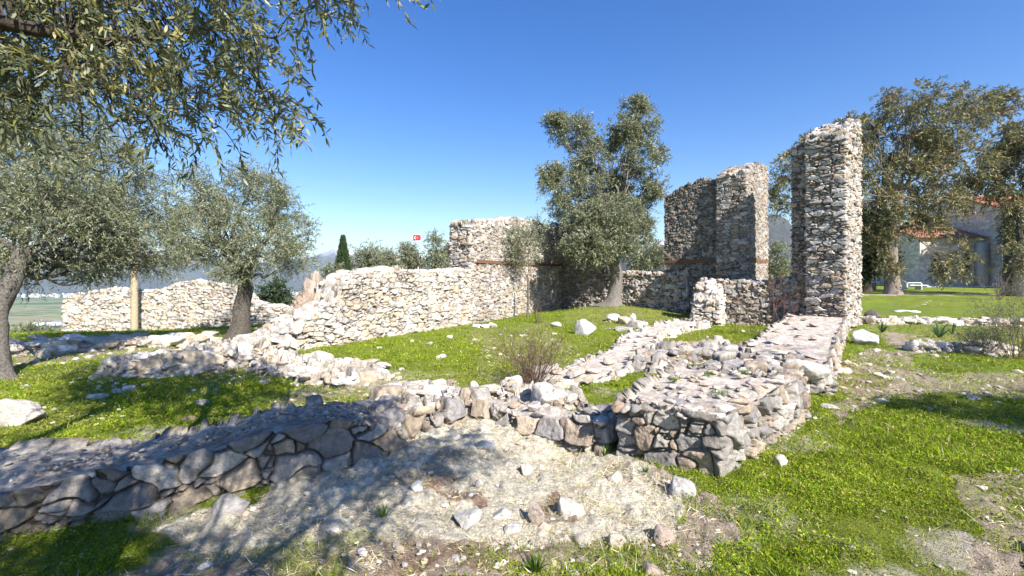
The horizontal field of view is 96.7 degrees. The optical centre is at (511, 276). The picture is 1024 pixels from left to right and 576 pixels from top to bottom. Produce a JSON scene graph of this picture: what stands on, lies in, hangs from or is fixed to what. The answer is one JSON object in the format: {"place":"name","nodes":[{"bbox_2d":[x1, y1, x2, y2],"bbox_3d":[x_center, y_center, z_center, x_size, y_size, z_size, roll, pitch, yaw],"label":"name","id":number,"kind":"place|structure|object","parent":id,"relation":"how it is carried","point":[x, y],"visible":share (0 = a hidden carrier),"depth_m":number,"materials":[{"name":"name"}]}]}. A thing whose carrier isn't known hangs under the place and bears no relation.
{"place":"outdoors","nodes":[
{"label":"outdoors","id":0,"kind":"place"},
{"bbox_2d":[8,293,295,331],"bbox_3d":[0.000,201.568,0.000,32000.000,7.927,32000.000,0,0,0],"label":"valley plain","id":1,"kind":"structure","parent":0,"point":[40,308],"depth_m":2645.34,"materials":[{"name":"plant"}]},
{"bbox_2d":[32,322,61,324],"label":"farm shed","id":2,"kind":"structure","parent":1,"relation":"on","point":[52,323],"depth_m":1876.87,"materials":[{"name":"paint"}]},
{"bbox_2d":[17,291,297,297],"bbox_3d":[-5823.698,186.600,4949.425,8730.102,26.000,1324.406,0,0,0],"label":"distant city","id":3,"kind":"object","parent":1,"relation":"on","point":[57,295],"visible":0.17,"depth_m":4404.92,"materials":[{"name":"paint"}]},
{"bbox_2d":[0,239,664,296],"bbox_3d":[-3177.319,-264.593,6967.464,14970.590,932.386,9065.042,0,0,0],"label":"mountains","id":4,"kind":"structure","parent":0,"point":[327,257],"depth_m":6141.33,"materials":[{"name":"stone"}]},
{"bbox_2d":[0,286,1023,575],"bbox_3d":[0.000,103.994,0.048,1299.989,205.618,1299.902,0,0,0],"label":"ground","id":5,"kind":"structure","parent":0,"point":[940,304],"depth_m":3.35,"materials":[{"name":"soil"}]},
{"bbox_2d":[0,398,46,426],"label":"boulder","id":6,"kind":"object","parent":5,"relation":"on","point":[16,412],"visible":0.86,"depth_m":4.83,"materials":[{"name":"stone"}]},
{"bbox_2d":[10,318,62,332],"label":"olive tree","id":7,"kind":"object","parent":5,"relation":"on","point":[30,327],"visible":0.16,"depth_m":19.83,"materials":[{"name":"green plant"}]},
{"bbox_2d":[87,393,108,400],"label":"rock","id":8,"kind":"object","parent":5,"relation":"on","point":[97,396],"visible":0.75,"depth_m":5.84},
{"bbox_2d":[0,55,211,379],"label":"olive tree","id":9,"kind":"object","parent":5,"relation":"on","point":[71,222],"visible":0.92,"depth_m":7.93,"materials":[{"name":"green plant"}]},
{"bbox_2d":[9,331,221,357],"bbox_3d":[-9.394,1.533,10.251,4.892,0.452,2.486,0,0,-16],"label":"rock outcrop","id":10,"kind":"object","parent":5,"relation":"on","point":[39,345],"visible":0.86,"depth_m":10.06,"materials":[{"name":"stone"}]},
{"bbox_2d":[111,388,121,392],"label":"rock","id":11,"kind":"object","parent":5,"relation":"on","point":[116,389],"visible":0.59,"depth_m":6.28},
{"bbox_2d":[122,385,136,392],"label":"rock","id":12,"kind":"object","parent":5,"relation":"on","point":[131,387],"visible":0.75,"depth_m":6.33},
{"bbox_2d":[130,229,137,330],"bbox_3d":[-13.441,0.255,16.200,0.235,4.551,0.230,0,0,0],"label":"wooden pole","id":13,"kind":"object","parent":5,"relation":"on","point":[134,311],"visible":0.28,"depth_m":16.12,"materials":[{"name":"wood"}]},
{"bbox_2d":[61,279,294,331],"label":"rubble wall","id":14,"kind":"structure","parent":5,"relation":"on","point":[189,304],"depth_m":16.91,"materials":[{"name":"stone"}]},
{"bbox_2d":[180,416,195,421],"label":"rock","id":15,"kind":"object","parent":5,"relation":"on","point":[184,419],"visible":0.71,"depth_m":5.04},
{"bbox_2d":[88,331,299,379],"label":"wall remains","id":16,"kind":"object","parent":5,"relation":"on","point":[216,355],"depth_m":7.61,"materials":[{"name":"stone"}]},
{"bbox_2d":[195,399,209,405],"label":"rock","id":17,"kind":"object","parent":5,"relation":"on","point":[202,401],"visible":0.77,"depth_m":5.64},
{"bbox_2d":[0,394,407,540],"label":"wall","id":18,"kind":"structure","parent":5,"relation":"on","point":[51,481],"depth_m":3.52,"materials":[{"name":"stone"}]},
{"bbox_2d":[0,0,440,209],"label":"olive tree","id":19,"kind":"object","parent":5,"relation":"on","point":[73,37],"visible":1,"depth_m":2.75,"materials":[{"name":"green plant"}]},
{"bbox_2d":[210,493,249,517],"bbox_3d":[-1.992,1.626,3.221,0.246,0.180,0.160,0,0,-27],"label":"boulder","id":20,"kind":"object","parent":5,"relation":"on","point":[223,504],"visible":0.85,"depth_m":3.19,"materials":[{"name":"stone"}]},
{"bbox_2d":[156,153,326,339],"bbox_3d":[-7.177,-0.759,11.663,4.591,5.026,2.634,0,0,0],"label":"olive tree","id":21,"kind":"object","parent":5,"relation":"on","point":[236,259],"visible":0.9,"depth_m":11.49,"materials":[{"name":"green plant"}]},
{"bbox_2d":[254,270,302,305],"bbox_3d":[-10.428,1.485,19.982,2.772,3.774,1.965,0,0,0],"label":"evergreen bush","id":22,"kind":"object","parent":5,"relation":"on","point":[273,294],"visible":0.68,"depth_m":19.75,"materials":[{"name":"green plant"}]},
{"bbox_2d":[286,270,322,308],"bbox_3d":[-8.875,0.912,21.249,1.892,2.408,2.986,0,0,14],"label":"rock outcrop","id":23,"kind":"object","parent":5,"relation":"on","point":[310,284],"visible":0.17,"depth_m":20.71,"materials":[{"name":"stone"}]},
{"bbox_2d":[244,350,401,388],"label":"wall remains","id":24,"kind":"object","parent":5,"relation":"on","point":[326,369],"depth_m":7.20,"materials":[{"name":"stone"}]},
{"bbox_2d":[317,261,346,278],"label":"olive tree","id":25,"kind":"object","parent":5,"relation":"on","point":[329,270],"visible":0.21,"depth_m":23.78,"materials":[{"name":"green plant"}]},
{"bbox_2d":[334,235,351,270],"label":"cypress tree","id":26,"kind":"object","parent":5,"relation":"on","point":[343,254],"visible":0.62,"depth_m":25.83,"materials":[{"name":"green plant"}]},
{"bbox_2d":[253,266,472,350],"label":"rubble wall","id":27,"kind":"structure","parent":5,"relation":"on","point":[343,306],"depth_m":11.67,"materials":[{"name":"stone"}]},
{"bbox_2d":[349,238,390,269],"bbox_3d":[-8.825,1.496,27.013,3.284,7.735,2.399,0,0,-23],"label":"olive tree","id":28,"kind":"object","parent":5,"relation":"on","point":[369,257],"visible":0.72,"depth_m":26.62,"materials":[{"name":"green plant"}]},
{"bbox_2d":[373,505,394,517],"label":"strap leaved plant","id":29,"kind":"object","parent":5,"relation":"on","point":[383,513],"visible":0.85,"depth_m":3.03,"materials":[{"name":"green plant"}]},
{"bbox_2d":[374,245,400,267],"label":"olive tree","id":30,"kind":"object","parent":5,"relation":"on","point":[392,258],"visible":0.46,"depth_m":28.71,"materials":[{"name":"green plant"}]},
{"bbox_2d":[350,394,466,460],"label":"wall remains","id":31,"kind":"object","parent":5,"relation":"on","point":[414,415],"depth_m":4.74,"materials":[{"name":"stone"}]},
{"bbox_2d":[393,254,423,268],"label":"ruin fragment","id":32,"kind":"object","parent":5,"relation":"on","point":[407,259],"visible":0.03,"depth_m":41.60,"materials":[{"name":"stone"}]},
{"bbox_2d":[368,378,456,400],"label":"wall remains","id":33,"kind":"object","parent":5,"relation":"on","point":[421,389],"depth_m":5.79,"materials":[{"name":"stone"}]},
{"bbox_2d":[392,240,433,269],"bbox_3d":[-5.826,1.336,26.959,2.394,7.263,1.920,0,0,32],"label":"olive tree","id":34,"kind":"object","parent":5,"relation":"on","point":[411,250],"visible":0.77,"depth_m":26.79,"materials":[{"name":"green plant"}]},
{"bbox_2d":[410,480,422,491],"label":"rock","id":35,"kind":"object","parent":5,"relation":"on","point":[416,485],"visible":0.84,"depth_m":3.43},
{"bbox_2d":[412,234,420,244],"bbox_3d":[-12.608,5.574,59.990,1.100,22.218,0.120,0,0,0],"label":"flag","id":36,"kind":"object","parent":5,"relation":"on","point":[415,237],"visible":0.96,"depth_m":59.99,"materials":[{"name":"fabric"}]},
{"bbox_2d":[414,228,449,269],"bbox_3d":[-4.295,0.640,25.958,2.778,6.958,2.110,0,0,0],"label":"olive tree","id":37,"kind":"object","parent":5,"relation":"on","point":[438,257],"visible":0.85,"depth_m":25.83,"materials":[{"name":"green plant"}]},
{"bbox_2d":[439,241,449,257],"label":"round tree","id":38,"kind":"object","parent":5,"relation":"on","point":[447,248],"visible":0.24,"depth_m":33.67,"materials":[{"name":"green plant"}]},
{"bbox_2d":[454,507,483,529],"bbox_3d":[-0.282,1.575,2.962,0.196,0.119,0.163,0,0,0],"label":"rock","id":39,"kind":"object","parent":5,"relation":"on","point":[466,519],"visible":0.89,"depth_m":2.92,"materials":[{"name":"stone"}]},
{"bbox_2d":[475,440,495,451],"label":"rock","id":40,"kind":"object","parent":5,"relation":"on","point":[488,445],"visible":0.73,"depth_m":4.27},
{"bbox_2d":[491,507,510,519],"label":"rock","id":41,"kind":"object","parent":5,"relation":"on","point":[503,512],"visible":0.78,"depth_m":2.98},
{"bbox_2d":[0,336,1023,575],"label":"straw","id":42,"kind":"object","parent":5,"relation":"on","point":[465,489],"visible":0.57,"depth_m":3.12,"materials":[{"name":"plant"}]},
{"bbox_2d":[503,521,521,534],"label":"rock","id":43,"kind":"object","parent":5,"relation":"on","point":[513,526],"visible":0.95,"depth_m":2.82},
{"bbox_2d":[440,375,587,409],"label":"wall remains","id":44,"kind":"object","parent":5,"relation":"on","point":[545,393],"depth_m":5.59,"materials":[{"name":"stone"}]},
{"bbox_2d":[7,319,1023,575],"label":"gravel","id":45,"kind":"structure","parent":5,"relation":"on","point":[397,547],"depth_m":3.23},
{"bbox_2d":[520,463,532,475],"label":"rock","id":46,"kind":"object","parent":5,"relation":"on","point":[526,469],"visible":0.98,"depth_m":3.79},
{"bbox_2d":[501,211,552,317],"bbox_3d":[0.537,-0.373,16.923,1.965,4.064,1.844,0,0,-37],"label":"olive sapling","id":47,"kind":"object","parent":5,"relation":"on","point":[522,240],"visible":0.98,"depth_m":16.94,"materials":[{"name":"green plant"}]},
{"bbox_2d":[448,216,608,323],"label":"rubble wall","id":48,"kind":"structure","parent":5,"relation":"on","point":[557,281],"depth_m":17.67,"materials":[{"name":"stone"}]},
{"bbox_2d":[443,392,618,455],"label":"wall remains","id":49,"kind":"object","parent":5,"relation":"on","point":[584,427],"depth_m":4.66,"materials":[{"name":"stone"}]},
{"bbox_2d":[519,279,547,322],"bbox_3d":[0.763,0.706,15.626,1.457,1.824,1.340,0,0,0],"label":"bare shrub","id":50,"kind":"object","parent":5,"relation":"on","point":[536,305],"visible":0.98,"depth_m":15.51,"materials":[{"name":"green plant"}]},
{"bbox_2d":[520,546,550,571],"bbox_3d":[0.137,1.527,2.452,0.177,0.143,0.151,0,0,31],"label":"strap leaved plant","id":51,"kind":"object","parent":5,"relation":"on","point":[535,567],"visible":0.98,"depth_m":2.46,"materials":[{"name":"green plant"}]},
{"bbox_2d":[528,499,544,523],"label":"rock","id":52,"kind":"object","parent":5,"relation":"on","point":[536,514],"visible":0.92,"depth_m":2.95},
{"bbox_2d":[525,364,548,374],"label":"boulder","id":53,"kind":"object","parent":5,"relation":"on","point":[536,369],"visible":0.12,"depth_m":7.39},
{"bbox_2d":[478,304,613,384],"bbox_3d":[0.351,0.975,6.714,1.705,1.341,1.923,0,0,-31],"label":"bare shrub","id":54,"kind":"object","parent":5,"relation":"on","point":[527,378],"visible":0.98,"depth_m":6.58,"materials":[{"name":"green plant"}]},
{"bbox_2d":[550,322,561,326],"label":"rock","id":55,"kind":"object","parent":5,"relation":"on","point":[555,324],"visible":0.73,"depth_m":14.40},
{"bbox_2d":[557,497,583,519],"bbox_3d":[0.398,1.579,3.093,0.177,0.156,0.130,0,0,0],"label":"rock","id":56,"kind":"object","parent":5,"relation":"on","point":[566,506],"visible":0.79,"depth_m":3.05,"materials":[{"name":"stone"}]},
{"bbox_2d":[573,531,591,545],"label":"rock","id":57,"kind":"object","parent":5,"relation":"on","point":[582,537],"visible":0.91,"depth_m":2.71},
{"bbox_2d":[574,319,595,335],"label":"rock","id":58,"kind":"object","parent":5,"relation":"on","point":[586,327],"visible":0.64,"depth_m":12.51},
{"bbox_2d":[535,91,672,306],"bbox_3d":[3.781,-3.081,18.548,5.691,9.047,3.797,0,0,-20],"label":"olive tree","id":59,"kind":"object","parent":5,"relation":"on","point":[609,223],"visible":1,"depth_m":18.34,"materials":[{"name":"green plant"}]},
{"bbox_2d":[600,442,608,455],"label":"strap leaved plant","id":60,"kind":"object","parent":5,"relation":"on","point":[604,453],"visible":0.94,"depth_m":4.19,"materials":[{"name":"green plant"}]},
{"bbox_2d":[606,314,619,320],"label":"rock","id":61,"kind":"object","parent":5,"relation":"on","point":[612,317],"visible":0.74,"depth_m":15.46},
{"bbox_2d":[607,471,622,484],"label":"rock","id":62,"kind":"object","parent":5,"relation":"on","point":[617,475],"visible":0.85,"depth_m":3.60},
{"bbox_2d":[608,533,625,552],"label":"rock","id":63,"kind":"object","parent":5,"relation":"on","point":[617,538],"visible":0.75,"depth_m":2.67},
{"bbox_2d":[533,317,710,388],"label":"wall remains","id":64,"kind":"object","parent":5,"relation":"on","point":[617,359],"depth_m":8.46,"materials":[{"name":"stone"}]},
{"bbox_2d":[617,316,630,324],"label":"rock","id":65,"kind":"object","parent":5,"relation":"on","point":[623,319],"visible":0.67,"depth_m":14.77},
{"bbox_2d":[615,326,632,331],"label":"rock","id":66,"kind":"object","parent":5,"relation":"on","point":[620,328],"visible":0.73,"depth_m":13.16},
{"bbox_2d":[629,313,636,319],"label":"rock","id":67,"kind":"object","parent":5,"relation":"on","point":[632,316],"visible":0.59,"depth_m":15.31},
{"bbox_2d":[627,320,647,328],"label":"rock","id":68,"kind":"object","parent":5,"relation":"on","point":[636,324],"visible":0.63,"depth_m":13.81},
{"bbox_2d":[621,238,664,271],"bbox_3d":[7.846,-0.299,25.995,3.312,4.423,2.563,0,0,0],"label":"olive tree","id":69,"kind":"object","parent":5,"relation":"on","point":[657,260],"visible":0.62,"depth_m":25.70,"materials":[{"name":"green plant"}]},
{"bbox_2d":[639,328,650,332],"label":"rock","id":70,"kind":"object","parent":5,"relation":"on","point":[642,330],"visible":0.3,"depth_m":12.17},
{"bbox_2d":[602,267,690,312],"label":"rubble wall","id":71,"kind":"structure","parent":5,"relation":"on","point":[660,290],"depth_m":18.84,"materials":[{"name":"stone"}]},
{"bbox_2d":[642,563,663,575],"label":"rock","id":72,"kind":"object","parent":5,"relation":"on","point":[653,569],"visible":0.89,"depth_m":2.39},
{"bbox_2d":[654,524,674,548],"bbox_3d":[0.909,1.575,2.729,0.126,0.152,0.113,0,0,0],"label":"rock","id":73,"kind":"object","parent":5,"relation":"on","point":[665,533],"visible":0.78,"depth_m":2.70,"materials":[{"name":"stone"}]},
{"bbox_2d":[669,475,695,498],"bbox_3d":[1.248,1.553,3.342,0.190,0.152,0.151,0,0,0],"label":"rock","id":74,"kind":"object","parent":5,"relation":"on","point":[679,486],"visible":0.84,"depth_m":3.29,"materials":[{"name":"stone"}]},
{"bbox_2d":[625,335,747,373],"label":"wall remains","id":75,"kind":"object","parent":5,"relation":"on","point":[649,357],"depth_m":8.23,"materials":[{"name":"stone"}]},
{"bbox_2d":[689,277,725,325],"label":"rubble wall","id":76,"kind":"structure","parent":5,"relation":"on","point":[707,303],"depth_m":14.83,"materials":[{"name":"stone"}]},
{"bbox_2d":[610,362,810,480],"bbox_3d":[2.141,1.415,4.676,1.569,0.731,2.533,0,0,33],"label":"stone footing","id":77,"kind":"object","parent":5,"relation":"on","point":[689,421],"visible":0.89,"depth_m":4.05,"materials":[{"name":"stone"}]},
{"bbox_2d":[668,377,680,381],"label":"weed tuft","id":78,"kind":"object","parent":77,"relation":"on","point":[671,378],"visible":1,"depth_m":4.89,"materials":[{"name":"green plant"}]},
{"bbox_2d":[710,390,728,395],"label":"weed tuft","id":79,"kind":"object","parent":77,"relation":"on","point":[718,392],"visible":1,"depth_m":4.34,"materials":[{"name":"green plant"}]},
{"bbox_2d":[663,161,769,313],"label":"ruined tower","id":80,"kind":"structure","parent":5,"relation":"on","point":[717,228],"depth_m":17.58,"materials":[{"name":"stone"}]},
{"bbox_2d":[730,291,753,332],"bbox_3d":[6.441,0.944,12.701,0.784,1.362,0.497,0,0,-28],"label":"bare shrub","id":81,"kind":"object","parent":5,"relation":"on","point":[736,314],"visible":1,"depth_m":12.60,"materials":[{"name":"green plant"}]},
{"bbox_2d":[739,291,773,335],"bbox_3d":[6.583,0.962,12.264,0.873,1.315,0.841,0,0,0],"label":"bare shrub","id":82,"kind":"object","parent":5,"relation":"on","point":[756,314],"visible":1,"depth_m":12.27,"materials":[{"name":"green plant"}]},
{"bbox_2d":[719,276,799,325],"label":"rubble wall","id":83,"kind":"structure","parent":5,"relation":"on","point":[750,289],"depth_m":14.73,"materials":[{"name":"stone"}]},
{"bbox_2d":[702,312,851,395],"bbox_3d":[6.068,1.422,9.661,1.673,0.716,11.099,0,0,38],"label":"stone footing","id":84,"kind":"object","parent":5,"relation":"on","point":[783,345],"visible":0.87,"depth_m":7.41,"materials":[{"name":"stone"}]},
{"bbox_2d":[801,360,830,378],"bbox_3d":[4.057,1.272,6.163,0.427,0.256,0.318,0,0,21],"label":"boulder","id":85,"kind":"object","parent":84,"relation":"on","point":[813,370],"visible":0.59,"depth_m":6.06,"materials":[{"name":"stone"}]},
{"bbox_2d":[767,239,791,279],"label":"olive tree","id":86,"kind":"object","parent":5,"relation":"on","point":[779,265],"visible":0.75,"depth_m":29.81,"materials":[{"name":"green plant"}]},
{"bbox_2d":[773,454,787,467],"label":"rock","id":87,"kind":"object","parent":5,"relation":"on","point":[780,459],"visible":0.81,"depth_m":3.77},
{"bbox_2d":[759,268,805,325],"bbox_3d":[7.199,0.654,12.019,1.114,1.918,1.863,0,0,44],"label":"bare shrub","id":88,"kind":"object","parent":5,"relation":"on","point":[774,307],"visible":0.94,"depth_m":12.06,"materials":[{"name":"brown plant"}]},
{"bbox_2d":[819,403,839,409],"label":"rock","id":89,"kind":"object","parent":5,"relation":"on","point":[830,406],"visible":0.72,"depth_m":5.55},
{"bbox_2d":[841,367,851,373],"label":"rock","id":90,"kind":"object","parent":5,"relation":"on","point":[846,370],"visible":0.45,"depth_m":7.57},
{"bbox_2d":[851,329,878,345],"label":"boulder","id":91,"kind":"object","parent":5,"relation":"on","point":[860,336],"visible":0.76,"depth_m":10.60,"materials":[{"name":"stone"}]},
{"bbox_2d":[864,309,881,317],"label":"rock","id":92,"kind":"object","parent":5,"relation":"on","point":[872,312],"visible":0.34,"depth_m":15.69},
{"bbox_2d":[871,283,884,289],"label":"picnic table","id":93,"kind":"object","parent":5,"relation":"on","point":[873,285],"visible":0.43,"depth_m":43.65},
{"bbox_2d":[876,322,888,331],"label":"strap leaved plant","id":94,"kind":"object","parent":5,"relation":"on","point":[881,328],"visible":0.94,"depth_m":13.03,"materials":[{"name":"green plant"}]},
{"bbox_2d":[860,202,905,291],"bbox_3d":[31.072,-2.722,40.483,6.108,8.743,5.719,0,0,0],"label":"evergreen tree","id":95,"kind":"object","parent":5,"relation":"on","point":[868,278],"visible":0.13,"depth_m":39.34,"materials":[{"name":"green plant"}]},
{"bbox_2d":[768,74,1023,294],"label":"eucalyptus tree","id":96,"kind":"object","parent":5,"relation":"on","point":[935,153],"visible":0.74,"depth_m":35.84,"materials":[{"name":"green plant"}]},
{"bbox_2d":[901,282,928,289],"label":"picnic table","id":97,"kind":"object","parent":5,"relation":"on","point":[918,285],"visible":0.76,"depth_m":44.71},
{"bbox_2d":[922,317,951,337],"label":"strap leaved plant","id":98,"kind":"object","parent":5,"relation":"on","point":[941,332],"visible":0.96,"depth_m":11.92,"materials":[{"name":"green plant"}]},
{"bbox_2d":[861,315,1023,326],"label":"wall remains","id":99,"kind":"object","parent":5,"relation":"on","point":[895,320],"depth_m":15.12,"materials":[{"name":"stone"}]},
{"bbox_2d":[872,195,1020,286],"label":"stone building","id":100,"kind":"structure","parent":5,"relation":"on","point":[916,254],"depth_m":57.98,"materials":[{"name":"stone"}]},
{"bbox_2d":[932,251,941,271],"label":"window","id":101,"kind":"structure","parent":100,"relation":"in","point":[933,253],"depth_m":57.95,"materials":[{"name":"glass"}]},
{"bbox_2d":[964,251,971,271],"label":"window","id":102,"kind":"structure","parent":100,"relation":"in","point":[966,266],"depth_m":57.95,"materials":[{"name":"glass"}]},
{"bbox_2d":[940,321,956,333],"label":"strap leaved plant","id":103,"kind":"object","parent":5,"relation":"on","point":[953,329],"visible":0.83,"depth_m":12.76,"materials":[{"name":"green plant"}]},
{"bbox_2d":[901,339,1017,356],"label":"wall remains","id":104,"kind":"object","parent":5,"relation":"on","point":[921,346],"depth_m":9.58,"materials":[{"name":"stone"}]},
{"bbox_2d":[966,395,980,399],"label":"rock","id":105,"kind":"object","parent":5,"relation":"on","point":[971,396],"visible":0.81,"depth_m":5.90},
{"bbox_2d":[936,268,1023,359],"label":"bare shrub","id":106,"kind":"object","parent":5,"relation":"on","point":[1018,321],"visible":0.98,"depth_m":9.01,"materials":[{"name":"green plant"}]},
{"bbox_2d":[949,320,1019,355],"bbox_3d":[9.560,1.234,9.235,0.890,0.798,1.018,0,0,-39],"label":"bare shrub","id":107,"kind":"object","parent":5,"relation":"on","point":[981,337],"visible":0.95,"depth_m":9.24,"materials":[{"name":"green plant"}]},
{"bbox_2d":[979,127,1023,296],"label":"eucalyptus tree","id":108,"kind":"object","parent":5,"relation":"on","point":[1013,262],"visible":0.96,"depth_m":33.85,"materials":[{"name":"green plant"}]},
{"bbox_2d":[979,267,1023,299],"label":"bare shrub","id":109,"kind":"object","parent":5,"relation":"on","point":[1001,285],"visible":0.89,"depth_m":29.77,"materials":[{"name":"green plant"}]},
{"bbox_2d":[995,226,1009,255],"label":"eucalyptus tree","id":110,"kind":"object","parent":5,"relation":"on","point":[998,231],"visible":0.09,"depth_m":55.36,"materials":[{"name":"green plant"}]},
{"bbox_2d":[0,304,1023,575],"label":"grass","id":111,"kind":"structure","parent":0,"point":[974,458],"depth_m":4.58,"materials":[{"name":"plant"}]},
{"bbox_2d":[0,0,1023,267],"label":"sky","id":112,"kind":"structure","parent":0,"point":[435,125],"materials":[{"name":"blue"}]},
{"bbox_2d":[618,214,1002,279],"bbox_3d":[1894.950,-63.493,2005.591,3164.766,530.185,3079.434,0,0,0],"label":"hills","id":113,"kind":"structure","parent":0,"point":[779,230],"depth_m":2176.64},
{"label":"stone footing","id":114,"kind":"object","parent":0,"visible":0},
{"bbox_2d":[790,118,863,327],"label":"stone pillar","id":115,"kind":"structure","parent":114,"relation":"on","point":[826,214],"depth_m":13.43,"materials":[{"name":"stone"}]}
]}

